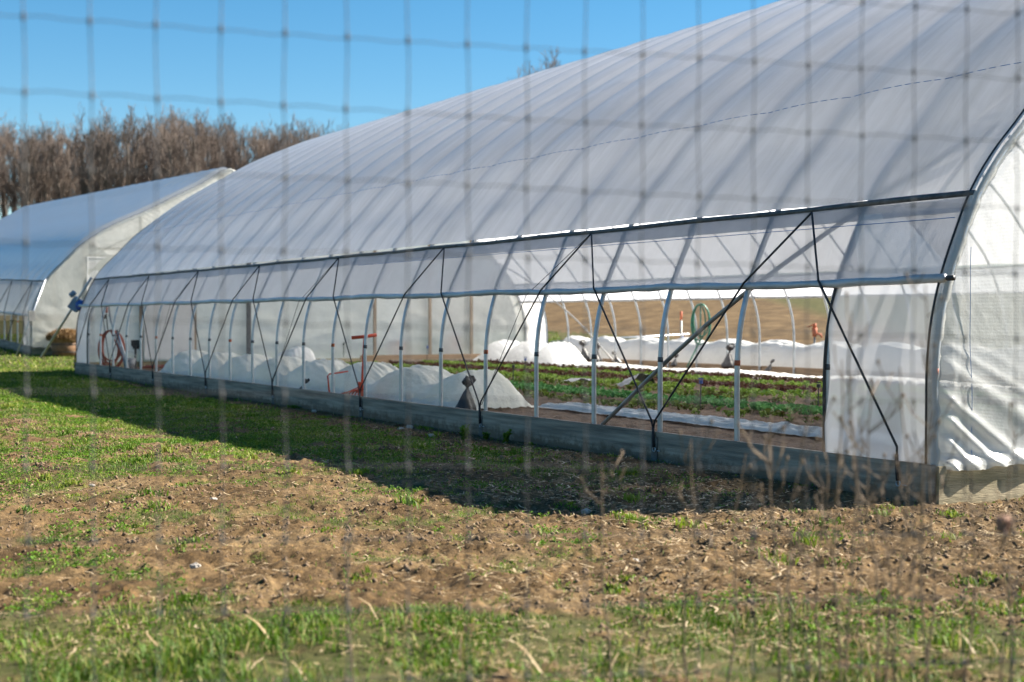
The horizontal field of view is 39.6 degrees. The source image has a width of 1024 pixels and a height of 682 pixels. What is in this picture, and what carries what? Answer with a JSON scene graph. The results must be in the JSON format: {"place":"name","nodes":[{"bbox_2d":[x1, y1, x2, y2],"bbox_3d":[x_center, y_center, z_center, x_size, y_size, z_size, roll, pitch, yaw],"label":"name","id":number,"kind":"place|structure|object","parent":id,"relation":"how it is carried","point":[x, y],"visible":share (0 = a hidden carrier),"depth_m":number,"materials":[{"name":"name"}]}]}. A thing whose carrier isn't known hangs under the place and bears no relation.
{"place":"outdoors","nodes":[
{"label":"outdoors","id":0,"kind":"place"},
{"bbox_2d":[0,0,779,218],"label":"sky","id":1,"kind":"structure","parent":0,"point":[57,51],"materials":[{"name":"blue"}]},
{"bbox_2d":[137,360,821,450],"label":"soil","id":2,"kind":"structure","parent":0,"point":[792,441],"depth_m":18.20,"materials":[{"name":"soil"}]},
{"bbox_2d":[123,351,135,368],"bbox_3d":[-9.404,0.486,34.961,0.330,0.465,0.312,0,1,0],"label":"bucket","id":3,"kind":"object","parent":2,"relation":"on","point":[131,362],"visible":0.69,"depth_m":34.86,"materials":[{"name":"grey plastic"}]},
{"bbox_2d":[131,340,139,368],"bbox_3d":[-9.261,0.347,35.065,0.260,0.740,0.068,0,1,0],"label":"shovel","id":4,"kind":"object","parent":2,"relation":"on","point":[135,344],"visible":0.84,"depth_m":35.06,"materials":[{"name":"black metal"}]},
{"bbox_2d":[278,346,315,360],"bbox_3d":[-4.899,0.436,31.757,0.910,0.670,1.737,-1,1,-31],"label":"fabric heap","id":5,"kind":"object","parent":2,"relation":"on","point":[296,351],"visible":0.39,"depth_m":31.24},
{"bbox_2d":[158,350,533,409],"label":"tunnel","id":6,"kind":"structure","parent":2,"relation":"on","point":[382,378],"depth_m":23.25,"materials":[{"name":"fabric"}]},
{"bbox_2d":[327,333,376,396],"bbox_3d":[-2.452,0.414,21.768,0.768,1.066,0.191,0,1,0],"label":"wheel hoe","id":7,"kind":"object","parent":2,"relation":"on","point":[361,382],"visible":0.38,"depth_m":21.76,"materials":[{"name":"orange paint"}]},
{"bbox_2d":[360,354,479,362],"bbox_3d":[-2.244,0.498,41.090,4.600,0.220,0.135,-1,1,-30],"label":"timber","id":8,"kind":"object","parent":2,"relation":"on","point":[417,358],"visible":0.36,"depth_m":40.86,"materials":[{"name":"brown wood"}]},
{"bbox_2d":[455,375,475,409],"bbox_3d":[-0.612,0.723,18.829,0.295,0.535,0.238,0,1,-11],"label":"sandbag","id":9,"kind":"object","parent":2,"relation":"on","point":[462,402],"visible":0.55,"depth_m":18.78,"materials":[{"name":"black plastic"}]},
{"bbox_2d":[473,339,586,364],"bbox_3d":[0.438,0.307,39.377,1.510,0.673,4.728,-1,1,-30],"label":"row cover","id":10,"kind":"object","parent":2,"relation":"on","point":[557,352],"visible":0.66,"depth_m":38.47,"materials":[{"name":"fabric"}]},
{"bbox_2d":[346,361,821,399],"bbox_3d":[2.207,0.756,26.270,0.890,0.133,26.114,-1,1,-30],"label":"green lettuce","id":11,"kind":"object","parent":2,"relation":"on","point":[669,384],"visible":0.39,"depth_m":25.60,"materials":[{"name":"plant"}]},
{"bbox_2d":[617,373,655,386],"bbox_3d":[2.270,0.693,25.828,0.700,0.252,0.350,-1,1,-34],"label":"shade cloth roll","id":12,"kind":"object","parent":11,"relation":"on","point":[630,379],"visible":0.73,"depth_m":25.74,"materials":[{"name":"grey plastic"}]},
{"bbox_2d":[579,340,591,361],"bbox_3d":[2.039,0.284,39.327,0.402,0.634,0.284,0,1,-23],"label":"sandbag","id":13,"kind":"object","parent":2,"relation":"on","point":[588,357],"visible":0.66,"depth_m":39.25,"materials":[{"name":"white plastic"}]},
{"bbox_2d":[350,364,821,404],"bbox_3d":[1.193,0.763,25.686,0.902,0.138,26.082,-1,1,-30],"label":"lettuce","id":14,"kind":"object","parent":2,"relation":"on","point":[707,391],"visible":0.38,"depth_m":22.79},
{"bbox_2d":[388,360,821,392],"bbox_3d":[3.240,0.745,26.827,0.871,0.136,26.098,-1,1,-30],"label":"red lettuce","id":15,"kind":"object","parent":2,"relation":"on","point":[743,384],"visible":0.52,"depth_m":28.68,"materials":[{"name":"plant"}]},
{"bbox_2d":[421,360,822,388],"bbox_3d":[4.250,0.734,27.423,0.897,0.139,26.116,-1,1,-30],"label":"green lettuce","id":16,"kind":"object","parent":2,"relation":"on","point":[704,376],"visible":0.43,"depth_m":29.54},
{"bbox_2d":[459,359,822,383],"bbox_3d":[5.260,0.725,27.996,0.870,0.138,26.104,-1,1,-30],"label":"red lettuce","id":17,"kind":"object","parent":2,"relation":"on","point":[617,368],"visible":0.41,"depth_m":31.20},
{"bbox_2d":[510,380,821,414],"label":"leafy greens","id":18,"kind":"object","parent":2,"relation":"on","point":[757,405],"visible":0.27,"depth_m":21.01,"materials":[{"name":"plant"}]},
{"bbox_2d":[516,388,820,423],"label":"mixed greens","id":19,"kind":"object","parent":2,"relation":"on","point":[680,405],"visible":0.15,"depth_m":19.48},
{"bbox_2d":[538,402,821,437],"bbox_3d":[2.679,0.958,16.634,0.656,0.114,8.522,-1,1,-29],"label":"row cover","id":20,"kind":"object","parent":2,"relation":"on","point":[762,426],"visible":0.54,"depth_m":17.21,"materials":[{"name":"fabric"}]},
{"bbox_2d":[557,362,822,377],"bbox_3d":[6.505,0.736,28.397,0.988,0.170,24.023,-1,1,-30],"label":"row cover","id":21,"kind":"object","parent":2,"relation":"on","point":[708,370],"visible":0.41,"depth_m":32.11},
{"bbox_2d":[721,343,734,368],"bbox_3d":[5.143,0.375,33.782,0.352,0.634,0.284,0,1,-6],"label":"sandbag","id":22,"kind":"object","parent":2,"relation":"on","point":[728,362],"visible":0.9,"depth_m":33.72,"materials":[{"name":"white plastic"}]},
{"bbox_2d":[0,298,1023,681],"bbox_3d":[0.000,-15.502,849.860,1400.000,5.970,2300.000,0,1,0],"label":"ground","id":23,"kind":"structure","parent":0,"point":[318,552],"depth_m":8.60,"materials":[{"name":"soil"}]},
{"bbox_2d":[0,152,12,216],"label":"bare tree","id":24,"kind":"object","parent":23,"relation":"on","point":[3,197],"visible":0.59,"depth_m":124.85,"materials":[{"name":"brown plant"}]},
{"bbox_2d":[0,109,12,180],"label":"bare tree","id":25,"kind":"object","parent":23,"relation":"on","point":[5,135],"visible":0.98,"depth_m":118.26,"materials":[{"name":"brown plant"}]},
{"bbox_2d":[0,138,20,217],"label":"bare tree","id":26,"kind":"object","parent":23,"relation":"on","point":[6,161],"visible":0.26,"depth_m":128.65,"materials":[{"name":"brown plant"}]},
{"bbox_2d":[0,134,23,212],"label":"bare tree","id":27,"kind":"object","parent":23,"relation":"on","point":[14,178],"visible":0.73,"depth_m":121.64,"materials":[{"name":"brown plant"}]},
{"bbox_2d":[0,121,29,210],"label":"bare tree","id":28,"kind":"object","parent":23,"relation":"on","point":[10,137],"visible":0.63,"depth_m":122.12,"materials":[{"name":"brown plant"}]},
{"bbox_2d":[5,127,40,199],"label":"bare tree","id":29,"kind":"object","parent":23,"relation":"on","point":[17,171],"visible":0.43,"depth_m":121.29,"materials":[{"name":"brown plant"}]},
{"bbox_2d":[9,130,43,205],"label":"bare tree","id":30,"kind":"object","parent":23,"relation":"on","point":[28,190],"visible":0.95,"depth_m":113.69,"materials":[{"name":"brown plant"}]},
{"bbox_2d":[14,130,45,207],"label":"bare tree","id":31,"kind":"object","parent":23,"relation":"on","point":[33,175],"visible":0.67,"depth_m":117.59,"materials":[{"name":"brown plant"}]},
{"bbox_2d":[15,279,45,355],"bbox_3d":[-15.658,-0.768,46.287,1.030,2.520,0.209,-1,1,-32],"label":"crank pole","id":32,"kind":"object","parent":23,"relation":"on","point":[31,318],"visible":0.9,"depth_m":46.21,"materials":[{"name":"metal"}]},
{"bbox_2d":[14,140,47,207],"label":"bare tree","id":33,"kind":"object","parent":23,"relation":"on","point":[31,172],"visible":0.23,"depth_m":120.32,"materials":[{"name":"brown plant"}]},
{"bbox_2d":[18,116,43,203],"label":"bare tree","id":34,"kind":"object","parent":23,"relation":"on","point":[26,145],"visible":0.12,"depth_m":130.38,"materials":[{"name":"brown plant"}]},
{"bbox_2d":[29,125,53,203],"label":"bare tree","id":35,"kind":"object","parent":23,"relation":"on","point":[39,195],"visible":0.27,"depth_m":123.47,"materials":[{"name":"brown plant"}]},
{"bbox_2d":[30,118,63,201],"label":"bare tree","id":36,"kind":"object","parent":23,"relation":"on","point":[45,188],"visible":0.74,"depth_m":118.62,"materials":[{"name":"brown plant"}]},
{"bbox_2d":[35,111,72,199],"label":"bare tree","id":37,"kind":"object","parent":23,"relation":"on","point":[54,166],"visible":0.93,"depth_m":117.60,"materials":[{"name":"brown plant"}]},
{"bbox_2d":[41,123,69,199],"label":"bare tree","id":38,"kind":"object","parent":23,"relation":"on","point":[52,164],"visible":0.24,"depth_m":123.39,"materials":[{"name":"brown plant"}]},
{"bbox_2d":[43,328,75,356],"bbox_3d":[-14.593,0.036,46.405,1.497,0.948,1.479,0,1,0],"label":"straw bale","id":39,"kind":"object","parent":23,"relation":"on","point":[63,343],"visible":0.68,"depth_m":46.04,"materials":[{"name":"brown plant"}]},
{"bbox_2d":[48,127,77,198],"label":"bare tree","id":40,"kind":"object","parent":23,"relation":"on","point":[61,149],"visible":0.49,"depth_m":120.26,"materials":[{"name":"brown plant"}]},
{"bbox_2d":[42,120,84,197],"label":"bare tree","id":41,"kind":"object","parent":23,"relation":"on","point":[68,177],"visible":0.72,"depth_m":119.40,"materials":[{"name":"brown plant"}]},
{"bbox_2d":[54,118,102,193],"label":"bare tree","id":42,"kind":"object","parent":23,"relation":"on","point":[86,188],"visible":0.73,"depth_m":116.63,"materials":[{"name":"brown plant"}]},
{"bbox_2d":[65,106,101,195],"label":"bare tree","id":43,"kind":"object","parent":23,"relation":"on","point":[84,139],"visible":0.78,"depth_m":117.38,"materials":[{"name":"brown plant"}]},
{"bbox_2d":[82,122,115,192],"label":"bare tree","id":44,"kind":"object","parent":23,"relation":"on","point":[94,185],"visible":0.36,"depth_m":116.31,"materials":[{"name":"brown plant"}]},
{"bbox_2d":[85,131,114,191],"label":"bare tree","id":45,"kind":"object","parent":23,"relation":"on","point":[99,178],"visible":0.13,"depth_m":122.03,"materials":[{"name":"brown plant"}]},
{"bbox_2d":[81,117,122,191],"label":"bare tree","id":46,"kind":"object","parent":23,"relation":"on","point":[98,132],"visible":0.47,"depth_m":116.44,"materials":[{"name":"brown plant"}]},
{"bbox_2d":[91,111,127,190],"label":"bare tree","id":47,"kind":"object","parent":23,"relation":"on","point":[106,158],"visible":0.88,"depth_m":112.64,"materials":[{"name":"brown plant"}]},
{"bbox_2d":[99,100,131,186],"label":"bare tree","id":48,"kind":"object","parent":23,"relation":"on","point":[107,120],"visible":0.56,"depth_m":118.12,"materials":[{"name":"brown plant"}]},
{"bbox_2d":[0,167,234,354],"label":"hoop house","id":49,"kind":"structure","parent":23,"relation":"on","point":[123,216],"depth_m":49.55,"materials":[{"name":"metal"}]},
{"bbox_2d":[87,257,112,290],"bbox_3d":[-13.355,-1.356,47.672,1.770,2.910,0.053,-1,3,-30],"label":"door","id":50,"kind":"structure","parent":49,"relation":"in","point":[95,259],"depth_m":47.26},
{"bbox_2d":[98,105,143,188],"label":"bare tree","id":51,"kind":"object","parent":23,"relation":"on","point":[125,137],"visible":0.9,"depth_m":112.89,"materials":[{"name":"brown plant"}]},
{"bbox_2d":[108,119,139,185],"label":"bare tree","id":52,"kind":"object","parent":23,"relation":"on","point":[130,144],"visible":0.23,"depth_m":128.09,"materials":[{"name":"brown plant"}]},
{"bbox_2d":[117,106,152,186],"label":"bare tree","id":53,"kind":"object","parent":23,"relation":"on","point":[138,156],"visible":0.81,"depth_m":117.37,"materials":[{"name":"brown plant"}]},
{"bbox_2d":[118,117,160,186],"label":"bare tree","id":54,"kind":"object","parent":23,"relation":"on","point":[140,134],"visible":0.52,"depth_m":118.55,"materials":[{"name":"brown plant"}]},
{"bbox_2d":[130,121,160,183],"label":"bare tree","id":55,"kind":"object","parent":23,"relation":"on","point":[146,155],"visible":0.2,"depth_m":127.53,"materials":[{"name":"brown plant"}]},
{"bbox_2d":[138,114,164,182],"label":"bare tree","id":56,"kind":"object","parent":23,"relation":"on","point":[147,168],"visible":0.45,"depth_m":125.66,"materials":[{"name":"brown plant"}]},
{"bbox_2d":[145,106,176,180],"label":"bare tree","id":57,"kind":"object","parent":23,"relation":"on","point":[154,150],"visible":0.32,"depth_m":126.31,"materials":[{"name":"brown plant"}]},
{"bbox_2d":[150,104,190,178],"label":"bare tree","id":58,"kind":"object","parent":23,"relation":"on","point":[168,138],"visible":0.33,"depth_m":120.41,"materials":[{"name":"brown plant"}]},
{"bbox_2d":[151,109,189,174],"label":"bare tree","id":59,"kind":"object","parent":23,"relation":"on","point":[174,140],"visible":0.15,"depth_m":121.56,"materials":[{"name":"brown plant"}]},
{"bbox_2d":[155,118,192,178],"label":"bare tree","id":60,"kind":"object","parent":23,"relation":"on","point":[162,158],"visible":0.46,"depth_m":117.42,"materials":[{"name":"brown plant"}]},
{"bbox_2d":[153,114,204,178],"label":"bare tree","id":61,"kind":"object","parent":23,"relation":"on","point":[168,156],"visible":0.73,"depth_m":113.48,"materials":[{"name":"brown plant"}]},
{"bbox_2d":[165,105,194,175],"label":"bare tree","id":62,"kind":"object","parent":23,"relation":"on","point":[172,111],"visible":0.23,"depth_m":124.30,"materials":[{"name":"brown plant"}]},
{"bbox_2d":[166,111,198,174],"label":"bare tree","id":63,"kind":"object","parent":23,"relation":"on","point":[180,146],"visible":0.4,"depth_m":118.64,"materials":[{"name":"brown plant"}]},
{"bbox_2d":[169,119,202,177],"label":"bare tree","id":64,"kind":"object","parent":23,"relation":"on","point":[184,150],"visible":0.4,"depth_m":117.36,"materials":[{"name":"brown plant"}]},
{"bbox_2d":[172,113,215,173],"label":"bare tree","id":65,"kind":"object","parent":23,"relation":"on","point":[194,154],"visible":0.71,"depth_m":114.31,"materials":[{"name":"brown plant"}]},
{"bbox_2d":[178,120,215,170],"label":"bare tree","id":66,"kind":"object","parent":23,"relation":"on","point":[197,147],"visible":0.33,"depth_m":119.47,"materials":[{"name":"brown plant"}]},
{"bbox_2d":[186,126,211,169],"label":"bare tree","id":67,"kind":"object","parent":23,"relation":"on","point":[196,138],"visible":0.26,"depth_m":120.61,"materials":[{"name":"brown plant"}]},
{"bbox_2d":[197,122,228,171],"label":"bare tree","id":68,"kind":"object","parent":23,"relation":"on","point":[213,156],"visible":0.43,"depth_m":118.69,"materials":[{"name":"brown plant"}]},
{"bbox_2d":[198,128,227,168],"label":"bare tree","id":69,"kind":"object","parent":23,"relation":"on","point":[217,164],"visible":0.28,"depth_m":122.77,"materials":[{"name":"brown plant"}]},
{"bbox_2d":[200,108,232,166],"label":"bare tree","id":70,"kind":"object","parent":23,"relation":"on","point":[206,123],"visible":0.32,"depth_m":125.14,"materials":[{"name":"brown plant"}]},
{"bbox_2d":[217,118,248,168],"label":"bare tree","id":71,"kind":"object","parent":23,"relation":"on","point":[231,147],"visible":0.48,"depth_m":121.71,"materials":[{"name":"brown plant"}]},
{"bbox_2d":[229,125,253,169],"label":"bare tree","id":72,"kind":"object","parent":23,"relation":"on","point":[241,163],"visible":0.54,"depth_m":119.69,"materials":[{"name":"brown plant"}]},
{"bbox_2d":[244,126,267,160],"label":"bare tree","id":73,"kind":"object","parent":23,"relation":"on","point":[259,147],"visible":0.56,"depth_m":117.00,"materials":[{"name":"brown plant"}]},
{"bbox_2d":[245,130,283,161],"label":"bare tree","id":74,"kind":"object","parent":23,"relation":"on","point":[265,145],"visible":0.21,"depth_m":118.97,"materials":[{"name":"brown plant"}]},
{"bbox_2d":[263,127,285,155],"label":"bare tree","id":75,"kind":"object","parent":23,"relation":"on","point":[278,146],"visible":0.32,"depth_m":118.75,"materials":[{"name":"brown plant"}]},
{"bbox_2d":[287,116,315,143],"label":"bare tree","id":76,"kind":"object","parent":23,"relation":"on","point":[299,131],"visible":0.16,"depth_m":123.56,"materials":[{"name":"brown plant"}]},
{"bbox_2d":[286,111,324,140],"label":"bare tree","id":77,"kind":"object","parent":23,"relation":"on","point":[308,135],"visible":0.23,"depth_m":118.11,"materials":[{"name":"brown plant"}]},
{"bbox_2d":[327,521,361,681],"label":"dry stalk","id":78,"kind":"object","parent":23,"relation":"on","point":[359,612],"visible":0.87,"depth_m":4.63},
{"bbox_2d":[459,424,469,440],"bbox_3d":[-0.558,1.075,16.508,0.122,0.231,0.181,1,1,40],"label":"weed","id":79,"kind":"object","parent":23,"relation":"on","point":[463,430],"visible":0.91,"depth_m":16.48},
{"bbox_2d":[0,331,1023,681],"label":"grass","id":80,"kind":"structure","parent":23,"relation":"on","point":[188,649],"depth_m":6.98,"materials":[{"name":"plant"}]},
{"bbox_2d":[0,0,1023,681],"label":"wire fence","id":81,"kind":"object","parent":23,"relation":"on","point":[526,328],"visible":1,"depth_m":3.62,"materials":[{"name":"grey metal"}]},
{"bbox_2d":[0,408,1023,646],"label":"soil crumbs","id":82,"kind":"object","parent":23,"relation":"on","point":[577,580],"visible":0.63,"depth_m":10.10,"materials":[{"name":"soil"}]},
{"bbox_2d":[0,577,1023,681],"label":"dead grass","id":83,"kind":"structure","parent":23,"relation":"on","point":[536,665],"depth_m":6.17,"materials":[{"name":"plant"}]},
{"bbox_2d":[0,394,1023,681],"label":"weeds","id":84,"kind":"object","parent":23,"relation":"on","point":[258,428],"visible":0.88,"depth_m":11.84,"materials":[{"name":"plant"}]},
{"bbox_2d":[0,409,1023,681],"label":"straw","id":85,"kind":"object","parent":23,"relation":"on","point":[544,571],"visible":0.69,"depth_m":7.92,"materials":[{"name":"plant"}]},
{"bbox_2d":[535,44,560,71],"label":"bare tree","id":86,"kind":"object","parent":23,"relation":"on","point":[552,64],"visible":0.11,"depth_m":95.27,"materials":[{"name":"brown plant"}]},
{"bbox_2d":[74,0,1023,504],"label":"hoop house","id":87,"kind":"structure","parent":23,"relation":"on","point":[424,288],"depth_m":16.02,"materials":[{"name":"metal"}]},
{"bbox_2d":[40,277,91,357],"bbox_3d":[-11.807,-0.588,37.509,2.746,2.141,0.411,1,1,39],"label":"crank pole","id":88,"kind":"object","parent":87,"relation":"attached to","point":[75,302],"visible":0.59,"depth_m":37.07,"materials":[{"name":"metal"}]},
{"bbox_2d":[98,330,124,366],"bbox_3d":[-9.963,0.199,35.680,0.844,1.017,0.196,0,1,0],"label":"hose","id":89,"kind":"object","parent":87,"relation":"hanging from","point":[119,354],"visible":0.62,"depth_m":35.66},
{"bbox_2d":[144,305,193,359],"bbox_3d":[-9.046,-0.624,37.560,1.330,2.210,0.059,-1,1,-30],"label":"door","id":90,"kind":"structure","parent":87,"relation":"in","point":[182,329],"depth_m":37.53,"materials":[{"name":"plastic"}]},
{"bbox_2d":[686,302,710,366],"bbox_3d":[4.585,-0.155,35.075,0.674,1.609,0.208,0,1,-15],"label":"hose","id":91,"kind":"object","parent":87,"relation":"hanging from","point":[692,321],"visible":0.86,"depth_m":35.06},
{"bbox_2d":[579,450,630,681],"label":"dry stalk","id":92,"kind":"object","parent":23,"relation":"on","point":[602,572],"visible":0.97,"depth_m":5.22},
{"bbox_2d":[563,336,824,368],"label":"tunnel","id":93,"kind":"structure","parent":23,"relation":"on","point":[780,352],"depth_m":36.34,"materials":[{"name":"fabric"}]},
{"bbox_2d":[669,418,720,681],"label":"dry stalk","id":94,"kind":"object","parent":23,"relation":"on","point":[694,523],"visible":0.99,"depth_m":4.89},
{"bbox_2d":[709,437,769,681],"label":"dry stalk","id":95,"kind":"object","parent":23,"relation":"on","point":[736,616],"visible":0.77,"depth_m":5.02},
{"bbox_2d":[736,389,810,681],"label":"dry stalk","id":96,"kind":"object","parent":23,"relation":"on","point":[771,502],"visible":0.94,"depth_m":4.92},
{"bbox_2d":[758,394,835,681],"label":"dry stalk","id":97,"kind":"object","parent":23,"relation":"on","point":[810,478],"visible":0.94,"depth_m":4.62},
{"bbox_2d":[807,323,821,343],"bbox_3d":[8.577,0.115,40.264,0.436,1.220,0.150,0,1,0],"label":"hydrant","id":98,"kind":"object","parent":23,"relation":"on","point":[814,330],"visible":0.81,"depth_m":40.23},
{"bbox_2d":[795,417,849,681],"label":"dry stalk","id":99,"kind":"object","parent":23,"relation":"on","point":[817,569],"visible":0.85,"depth_m":5.12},
{"bbox_2d":[813,343,861,681],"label":"dry stalk","id":100,"kind":"object","parent":23,"relation":"on","point":[834,520],"visible":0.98,"depth_m":4.72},
{"bbox_2d":[832,291,881,681],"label":"dry stalk","id":101,"kind":"object","parent":23,"relation":"on","point":[850,423],"visible":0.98,"depth_m":4.50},
{"bbox_2d":[840,378,905,681],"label":"dry stalk","id":102,"kind":"object","parent":23,"relation":"on","point":[887,515],"visible":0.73,"depth_m":4.82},
{"bbox_2d":[849,453,931,681],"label":"dry stalk","id":103,"kind":"object","parent":23,"relation":"on","point":[890,566],"visible":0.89,"depth_m":5.01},
{"bbox_2d":[871,359,940,681],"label":"dry stalk","id":104,"kind":"object","parent":23,"relation":"on","point":[902,556],"visible":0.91,"depth_m":4.60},
{"bbox_2d":[894,272,943,681],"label":"dry stalk","id":105,"kind":"object","parent":23,"relation":"on","point":[921,514],"visible":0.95,"depth_m":4.39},
{"bbox_2d":[895,393,971,681],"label":"dry stalk","id":106,"kind":"object","parent":23,"relation":"on","point":[933,556],"visible":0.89,"depth_m":4.92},
{"bbox_2d":[940,469,1002,681],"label":"dry stalk","id":107,"kind":"object","parent":23,"relation":"on","point":[975,571],"visible":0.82,"depth_m":4.70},
{"bbox_2d":[993,513,1023,681],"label":"dry stalk","id":108,"kind":"object","parent":23,"relation":"on","point":[1004,525],"visible":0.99,"depth_m":4.39,"materials":[{"name":"brown plant"}]},
{"bbox_2d":[995,402,1023,681],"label":"dry stalk","id":109,"kind":"object","parent":23,"relation":"on","point":[1004,573],"visible":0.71,"depth_m":4.52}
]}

